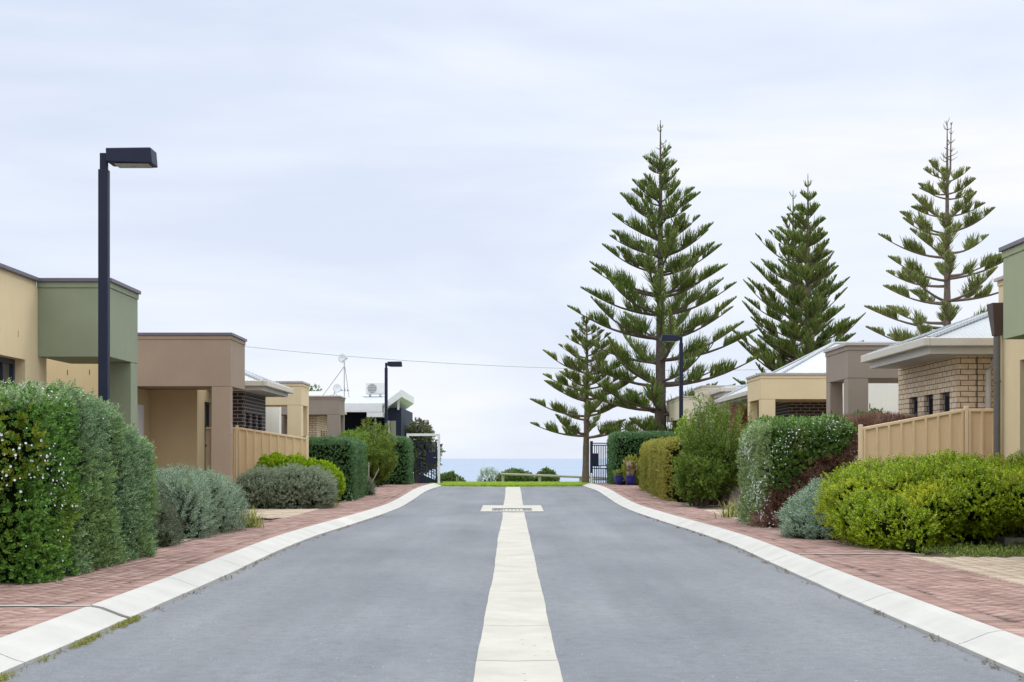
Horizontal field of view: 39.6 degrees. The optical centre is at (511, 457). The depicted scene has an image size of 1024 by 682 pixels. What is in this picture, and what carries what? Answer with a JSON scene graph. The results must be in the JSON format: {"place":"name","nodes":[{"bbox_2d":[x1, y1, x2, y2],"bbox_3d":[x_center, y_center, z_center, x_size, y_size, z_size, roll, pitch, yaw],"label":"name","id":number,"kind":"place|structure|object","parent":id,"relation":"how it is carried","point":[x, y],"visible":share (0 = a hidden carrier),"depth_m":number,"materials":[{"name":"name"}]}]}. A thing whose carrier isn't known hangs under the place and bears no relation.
{"place":"outdoors","nodes":[
{"label":"outdoors","id":0,"kind":"place"},
{"bbox_2d":[2,486,404,625],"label":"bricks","id":1,"kind":"object","parent":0,"point":[136,580],"visible":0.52,"depth_m":12.54,"materials":[{"name":"red brick"}]},
{"bbox_2d":[0,483,430,637],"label":"footpath","id":2,"kind":"structure","parent":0,"point":[98,584],"depth_m":14.01,"materials":[{"name":"red brick"}]},
{"bbox_2d":[0,605,90,606],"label":"channel drain","id":3,"kind":"object","parent":2,"relation":"in","point":[45,605],"visible":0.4,"depth_m":10.53,"materials":[{"name":"concrete"}]},
{"bbox_2d":[98,147,157,428],"bbox_3d":[-4.143,-1.108,15.200,0.654,4.376,0.260,0,0,0],"label":"street lamp","id":4,"kind":"object","parent":2,"relation":"on","point":[137,157],"visible":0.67,"depth_m":15.15,"materials":[{"name":"black metal"}]},
{"bbox_2d":[234,502,267,527],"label":"strap leaf clump","id":5,"kind":"object","parent":2,"relation":"on","point":[253,520],"visible":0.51,"depth_m":22.53,"materials":[{"name":"green plant"}]},
{"bbox_2d":[385,361,401,433],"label":"street lamp","id":6,"kind":"object","parent":2,"relation":"on","point":[394,363],"visible":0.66,"depth_m":48.55,"materials":[{"name":"black metal"}]},
{"bbox_2d":[237,509,318,518],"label":"driveway","id":7,"kind":"structure","parent":0,"point":[278,513],"depth_m":28.50,"materials":[{"name":"beige concrete"}]},
{"bbox_2d":[245,346,768,370],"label":"power line","id":8,"kind":"object","parent":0,"point":[436,362],"visible":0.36,"depth_m":77.99,"materials":[{"name":"metal"}]},
{"bbox_2d":[413,459,606,482],"bbox_3d":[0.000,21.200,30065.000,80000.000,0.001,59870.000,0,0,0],"label":"sea","id":9,"kind":"structure","parent":0,"point":[468,469],"depth_m":3565.54,"materials":[{"name":"liquid"}]},
{"bbox_2d":[0,0,1023,458],"label":"sky","id":10,"kind":"structure","parent":0,"point":[429,181],"materials":[{"name":"white"}]},
{"bbox_2d":[1,486,1023,681],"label":"road","id":11,"kind":"structure","parent":0,"point":[401,594],"depth_m":10.89,"materials":[{"name":"grey asphalt"}]},
{"bbox_2d":[0,515,382,681],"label":"moss","id":12,"kind":"object","parent":11,"relation":"on","point":[124,624],"visible":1,"depth_m":9.40,"materials":[{"name":"green plant"}]},
{"bbox_2d":[480,505,543,511],"bbox_3d":[0.000,1.287,33.800,1.440,0.225,3.200,0,0,0],"label":"drain grate","id":13,"kind":"object","parent":11,"relation":"in","point":[490,508],"visible":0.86,"depth_m":33.95,"materials":[{"name":"concrete"}]},
{"bbox_2d":[473,487,562,681],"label":"drain strip","id":14,"kind":"object","parent":11,"relation":"on","point":[514,645],"visible":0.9,"depth_m":10.84,"materials":[{"name":"concrete"}]},
{"bbox_2d":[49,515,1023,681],"bbox_3d":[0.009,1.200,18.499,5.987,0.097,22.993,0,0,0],"label":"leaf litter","id":15,"kind":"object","parent":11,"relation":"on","point":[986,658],"visible":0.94,"depth_m":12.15,"materials":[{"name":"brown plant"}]},
{"bbox_2d":[257,485,1023,557],"bbox_3d":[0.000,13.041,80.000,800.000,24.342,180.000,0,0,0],"label":"ground","id":16,"kind":"structure","parent":0,"point":[735,496],"depth_m":31.85,"materials":[{"name":"green plant"}]},
{"bbox_2d":[0,377,92,584],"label":"hedge","id":17,"kind":"object","parent":16,"relation":"on","point":[29,494],"visible":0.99,"depth_m":12.57,"materials":[{"name":"green plant"}]},
{"bbox_2d":[0,263,140,429],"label":"house","id":18,"kind":"structure","parent":16,"relation":"on","point":[49,330],"depth_m":21.20,"materials":[{"name":"green paint"}]},
{"bbox_2d":[0,357,14,386],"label":"window","id":19,"kind":"structure","parent":18,"relation":"in","point":[7,366],"depth_m":20.40,"materials":[{"name":"black glass"}]},
{"bbox_2d":[0,378,161,575],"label":"hedge","id":20,"kind":"object","parent":16,"relation":"on","point":[115,517],"visible":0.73,"depth_m":14.43,"materials":[{"name":"green plant"}]},
{"bbox_2d":[139,480,186,547],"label":"shrub","id":21,"kind":"object","parent":16,"relation":"on","point":[167,531],"visible":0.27,"depth_m":18.00,"materials":[{"name":"green plant"}]},
{"bbox_2d":[145,461,251,538],"bbox_3d":[-4.961,0.646,20.659,2.014,1.238,3.350,0,0,0],"label":"silver shrub","id":22,"kind":"object","parent":16,"relation":"on","point":[210,503],"visible":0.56,"depth_m":20.07,"materials":[{"name":"green plant"}]},
{"bbox_2d":[137,332,293,486],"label":"house","id":23,"kind":"structure","parent":16,"relation":"on","point":[191,386],"depth_m":30.97,"materials":[{"name":"brown paint"}]},
{"bbox_2d":[137,404,143,436],"bbox_3d":[-8.105,-0.040,30.785,0.040,2.240,0.870,0,0,0],"label":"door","id":24,"kind":"structure","parent":23,"relation":"in","point":[140,408],"depth_m":30.95,"materials":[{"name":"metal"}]},
{"bbox_2d":[205,402,208,470],"bbox_3d":[-7.145,-0.135,33.075,0.050,2.330,0.750,0,0,0],"label":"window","id":25,"kind":"structure","parent":23,"relation":"in","point":[206,403],"depth_m":33.19,"materials":[{"name":"black glass"}]},
{"bbox_2d":[0,483,440,675],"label":"kerb","id":26,"kind":"structure","parent":16,"relation":"on","point":[24,647],"depth_m":11.56,"materials":[{"name":"concrete"}]},
{"bbox_2d":[205,425,308,484],"bbox_3d":[-5.985,0.160,33.197,2.470,1.840,0.066,0,0,0],"label":"steel fence","id":27,"kind":"object","parent":16,"relation":"on","point":[251,447],"visible":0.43,"depth_m":33.20,"materials":[{"name":"beige metal"}]},
{"bbox_2d":[234,462,339,508],"bbox_3d":[-5.011,0.702,31.308,2.472,1.270,1.806,0,0,0],"label":"silver shrub","id":28,"kind":"object","parent":16,"relation":"on","point":[300,487],"visible":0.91,"depth_m":30.83,"materials":[{"name":"grey plant"}]},
{"bbox_2d":[266,381,310,436],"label":"house","id":29,"kind":"structure","parent":16,"relation":"on","point":[296,403],"depth_m":40.50,"materials":[{"name":"paint"}]},
{"bbox_2d":[248,451,345,505],"bbox_3d":[-4.924,0.539,32.635,2.267,1.440,1.230,0,0,0],"label":"bright shrub","id":30,"kind":"object","parent":16,"relation":"on","point":[276,459],"visible":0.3,"depth_m":32.46,"materials":[{"name":"green plant"}]},
{"bbox_2d":[281,395,346,444],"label":"house","id":31,"kind":"structure","parent":16,"relation":"on","point":[327,413],"depth_m":49.40,"materials":[{"name":"beige paint"}]},
{"bbox_2d":[323,354,348,396],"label":"aerial mast","id":32,"kind":"object","parent":31,"relation":"on","point":[342,358],"visible":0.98,"depth_m":50.19,"materials":[{"name":"metal"}]},
{"bbox_2d":[332,384,340,394],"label":"satellite dish","id":33,"kind":"object","parent":31,"relation":"on","point":[336,387],"visible":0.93,"depth_m":50.04,"materials":[{"name":"metal"}]},
{"bbox_2d":[309,383,322,390],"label":"distant tree","id":34,"kind":"object","parent":16,"relation":"on","point":[311,388],"depth_m":95.46,"materials":[{"name":"green plant"}]},
{"bbox_2d":[302,435,368,501],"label":"hedge","id":35,"kind":"object","parent":16,"relation":"on","point":[348,457],"visible":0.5,"depth_m":35.46,"materials":[{"name":"green plant"}]},
{"bbox_2d":[337,426,373,469],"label":"feathery shrub","id":36,"kind":"object","parent":16,"relation":"on","point":[350,433],"visible":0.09,"depth_m":44.00,"materials":[{"name":"green plant"}]},
{"bbox_2d":[309,390,413,442],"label":"navy house","id":37,"kind":"structure","parent":16,"relation":"on","point":[358,406],"depth_m":59.88,"materials":[{"name":"metal"}]},
{"bbox_2d":[363,382,384,396],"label":"air conditioner","id":38,"kind":"object","parent":37,"relation":"on","point":[375,388],"visible":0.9,"depth_m":62.00,"materials":[{"name":"metal"}]},
{"bbox_2d":[363,474,375,495],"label":"shrub","id":39,"kind":"object","parent":16,"relation":"on","point":[370,489],"visible":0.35,"depth_m":38.65,"materials":[{"name":"green plant"}]},
{"bbox_2d":[346,417,398,485],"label":"feathery shrub","id":40,"kind":"object","parent":16,"relation":"on","point":[379,457],"visible":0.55,"depth_m":44.75,"materials":[{"name":"green plant"}]},
{"bbox_2d":[371,435,414,485],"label":"hedge","id":41,"kind":"object","parent":16,"relation":"on","point":[403,472],"visible":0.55,"depth_m":47.73,"materials":[{"name":"green plant"}]},
{"bbox_2d":[406,434,441,482],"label":"pedestrian gate","id":42,"kind":"structure","parent":16,"relation":"on","point":[431,457],"depth_m":52.97,"materials":[{"name":"metal"}]},
{"bbox_2d":[405,417,445,482],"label":"coastal tree","id":43,"kind":"object","parent":16,"relation":"on","point":[423,427],"visible":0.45,"depth_m":61.61,"materials":[{"name":"green plant"}]},
{"bbox_2d":[419,463,443,482],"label":"handrail","id":44,"kind":"object","parent":16,"relation":"on","point":[426,479],"visible":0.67,"depth_m":57.05,"materials":[{"name":"black metal"}]},
{"bbox_2d":[437,470,465,481],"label":"coastal bush","id":45,"kind":"object","parent":16,"relation":"on","point":[450,476],"visible":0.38,"depth_m":84.67,"materials":[{"name":"green plant"}]},
{"bbox_2d":[476,466,499,481],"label":"coastal bush","id":46,"kind":"object","parent":16,"relation":"on","point":[493,472],"visible":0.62,"depth_m":83.85,"materials":[{"name":"green plant"}]},
{"bbox_2d":[500,470,519,481],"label":"coastal bush","id":47,"kind":"object","parent":16,"relation":"on","point":[509,478],"visible":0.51,"depth_m":83.19,"materials":[{"name":"green plant"}]},
{"bbox_2d":[436,481,593,486],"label":"grass","id":48,"kind":"structure","parent":16,"relation":"on","point":[513,483],"depth_m":50.77,"materials":[{"name":"green plant"}]},
{"bbox_2d":[495,467,535,481],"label":"coastal bush","id":49,"kind":"object","parent":16,"relation":"on","point":[523,478],"visible":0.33,"depth_m":83.64,"materials":[{"name":"green plant"}]},
{"bbox_2d":[534,466,559,481],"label":"coastal bush","id":50,"kind":"object","parent":16,"relation":"on","point":[546,471],"visible":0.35,"depth_m":83.76,"materials":[{"name":"green plant"}]},
{"bbox_2d":[500,473,606,481],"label":"rail barrier","id":51,"kind":"object","parent":16,"relation":"on","point":[539,476],"visible":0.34,"depth_m":74.88,"materials":[{"name":"metal"}]},
{"bbox_2d":[530,312,641,482],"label":"norfolk pine","id":52,"kind":"object","parent":16,"relation":"on","point":[590,408],"visible":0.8,"depth_m":59.85,"materials":[{"name":"green plant"}]},
{"bbox_2d":[590,441,607,482],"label":"barred gate","id":53,"kind":"structure","parent":16,"relation":"on","point":[594,459],"depth_m":50.98,"materials":[{"name":"black metal"}]},
{"bbox_2d":[621,454,640,484],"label":"shrub","id":54,"kind":"object","parent":16,"relation":"on","point":[633,467],"visible":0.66,"depth_m":46.74,"materials":[{"name":"green plant"}]},
{"bbox_2d":[606,430,675,483],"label":"hedge","id":55,"kind":"object","parent":16,"relation":"on","point":[621,445],"visible":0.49,"depth_m":48.04,"materials":[{"name":"green plant"}]},
{"bbox_2d":[567,120,761,437],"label":"norfolk pine","id":56,"kind":"object","parent":16,"relation":"on","point":[684,282],"visible":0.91,"depth_m":56.56,"materials":[{"name":"green plant"}]},
{"bbox_2d":[660,335,682,428],"bbox_3d":[4.313,-1.133,38.100,0.654,4.326,0.260,0,0,0],"label":"street lamp","id":57,"kind":"object","parent":16,"relation":"on","point":[669,338],"visible":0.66,"depth_m":38.05,"materials":[{"name":"black metal"}]},
{"bbox_2d":[637,436,729,501],"bbox_3d":[4.597,0.292,39.102,1.824,1.813,8.111,0,0,0],"label":"hedge","id":58,"kind":"object","parent":16,"relation":"on","point":[655,471],"visible":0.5,"depth_m":36.99,"materials":[{"name":"green plant"}]},
{"bbox_2d":[674,409,699,444],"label":"sprig shrub","id":59,"kind":"object","parent":16,"relation":"on","point":[678,431],"visible":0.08,"depth_m":36.58,"materials":[{"name":"green plant"}]},
{"bbox_2d":[669,451,727,506],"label":"feathery shrub","id":60,"kind":"object","parent":16,"relation":"on","point":[699,484],"visible":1,"depth_m":32.16,"materials":[{"name":"green plant"}]},
{"bbox_2d":[666,384,747,486],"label":"house","id":61,"kind":"structure","parent":16,"relation":"on","point":[714,392],"depth_m":46.80,"materials":[{"name":"beige paint"}]},
{"bbox_2d":[677,392,754,505],"bbox_3d":[4.828,-0.211,33.209,1.943,2.634,2.068,0,0,0],"label":"feathery shrub","id":62,"kind":"object","parent":16,"relation":"on","point":[723,450],"visible":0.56,"depth_m":32.82,"materials":[{"name":"green plant"}]},
{"bbox_2d":[735,410,857,527],"bbox_3d":[4.718,0.245,23.498,1.948,2.041,2.590,0,0,0],"label":"hedge","id":63,"kind":"object","parent":16,"relation":"on","point":[784,458],"visible":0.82,"depth_m":22.56,"materials":[{"name":"green plant"}]},
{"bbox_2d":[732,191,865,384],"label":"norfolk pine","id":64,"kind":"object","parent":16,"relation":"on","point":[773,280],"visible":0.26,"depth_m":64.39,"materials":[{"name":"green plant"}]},
{"bbox_2d":[582,483,1023,676],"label":"kerb","id":65,"kind":"structure","parent":16,"relation":"on","point":[1003,649],"depth_m":11.47,"materials":[{"name":"concrete"}]},
{"bbox_2d":[755,180,863,373],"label":"norfolk pine","id":66,"kind":"object","parent":16,"relation":"on","point":[814,320],"visible":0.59,"depth_m":61.57,"materials":[{"name":"green plant"}]},
{"bbox_2d":[775,477,847,539],"bbox_3d":[4.270,0.789,19.942,1.223,1.097,1.914,0,0,0],"label":"silver shrub","id":67,"kind":"object","parent":16,"relation":"on","point":[797,518],"visible":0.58,"depth_m":19.55,"materials":[{"name":"green plant"}]},
{"bbox_2d":[845,407,888,415],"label":"shrub","id":68,"kind":"object","parent":16,"relation":"on","point":[874,409],"visible":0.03,"depth_m":25.24,"materials":[{"name":"green plant"}]},
{"bbox_2d":[837,409,926,469],"bbox_3d":[6.105,0.216,23.885,1.744,2.086,3.054,0,0,0],"label":"hedge","id":69,"kind":"object","parent":16,"relation":"on","point":[869,419],"visible":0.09,"depth_m":22.79,"materials":[{"name":"plant"}]},
{"bbox_2d":[823,311,992,417],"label":"brick house","id":70,"kind":"structure","parent":16,"relation":"on","point":[947,368],"depth_m":23.76,"materials":[{"name":"beige brick"}]},
{"bbox_2d":[914,397,917,415],"bbox_3d":[7.005,-0.175,24.445,0.050,1.750,0.510,0,0,0],"label":"window","id":71,"kind":"structure","parent":70,"relation":"in","point":[915,398],"depth_m":24.64,"materials":[{"name":"black glass"}]},
{"bbox_2d":[929,395,932,414],"bbox_3d":[7.005,-0.175,23.565,0.050,1.750,0.510,0,0,0],"label":"window","id":72,"kind":"structure","parent":70,"relation":"in","point":[930,396],"depth_m":23.76,"materials":[{"name":"black glass"}]},
{"bbox_2d":[945,392,949,411],"bbox_3d":[7.005,-0.175,22.685,0.050,1.750,0.530,0,0,0],"label":"window","id":73,"kind":"structure","parent":70,"relation":"in","point":[947,395],"depth_m":22.89,"materials":[{"name":"black glass"}]},
{"bbox_2d":[812,447,1023,552],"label":"yellow shrub","id":74,"kind":"object","parent":16,"relation":"on","point":[909,504],"visible":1,"depth_m":17.48,"materials":[{"name":"green plant"}]},
{"bbox_2d":[858,406,992,475],"bbox_3d":[6.545,0.150,21.297,2.710,1.860,0.066,0,0,0],"label":"steel fence","id":75,"kind":"object","parent":16,"relation":"on","point":[966,429],"visible":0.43,"depth_m":21.30,"materials":[{"name":"beige metal"}]},
{"bbox_2d":[864,118,1002,340],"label":"norfolk pine","id":76,"kind":"object","parent":16,"relation":"on","point":[948,314],"visible":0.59,"depth_m":49.71,"materials":[{"name":"green plant"}]},
{"bbox_2d":[903,540,1023,556],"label":"weeds","id":77,"kind":"object","parent":16,"relation":"on","point":[990,549],"visible":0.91,"depth_m":16.47,"materials":[{"name":"green plant"}]},
{"bbox_2d":[953,237,1023,547],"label":"house","id":78,"kind":"structure","parent":16,"relation":"on","point":[1006,316],"depth_m":20.20,"materials":[{"name":"beige paint"}]},
{"bbox_2d":[703,509,741,519],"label":"driveway","id":79,"kind":"structure","parent":0,"point":[718,512],"depth_m":29.03,"materials":[{"name":"beige concrete"}]},
{"bbox_2d":[713,497,741,517],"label":"strap leaf clump","id":80,"kind":"object","parent":79,"relation":"on","point":[732,512],"visible":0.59,"depth_m":26.36,"materials":[{"name":"green plant"}]},
{"bbox_2d":[715,341,900,421],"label":"house","id":81,"kind":"structure","parent":0,"point":[797,387],"depth_m":37.06,"materials":[{"name":"paint"}]},
{"bbox_2d":[593,483,1023,637],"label":"footpath","id":82,"kind":"structure","parent":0,"point":[970,595],"depth_m":13.71,"materials":[{"name":"red brick"}]},
{"bbox_2d":[612,468,626,484],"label":"flower pot","id":83,"kind":"object","parent":82,"relation":"on","point":[618,477],"visible":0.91,"depth_m":47.05,"materials":[{"name":"blue ceramic"}]},
{"bbox_2d":[624,460,636,484],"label":"flower pot","id":84,"kind":"object","parent":82,"relation":"on","point":[629,479],"visible":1,"depth_m":46.50,"materials":[{"name":"blue ceramic"}]},
{"bbox_2d":[798,553,919,554],"bbox_3d":[3.960,1.111,16.242,1.380,0.038,0.072,0,0,0],"label":"channel drain","id":85,"kind":"object","parent":82,"relation":"in","point":[860,553],"visible":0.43,"depth_m":16.27,"materials":[{"name":"concrete"}]},
{"bbox_2d":[636,499,1018,622],"bbox_3d":[3.694,1.001,20.000,1.812,0.210,60.000,0,0,0],"label":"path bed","id":86,"kind":"object","parent":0,"point":[916,590],"visible":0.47,"depth_m":11.79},
{"bbox_2d":[912,557,1023,584],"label":"driveway","id":87,"kind":"structure","parent":0,"point":[1010,569],"depth_m":14.45,"materials":[{"name":"beige concrete"}]}
]}

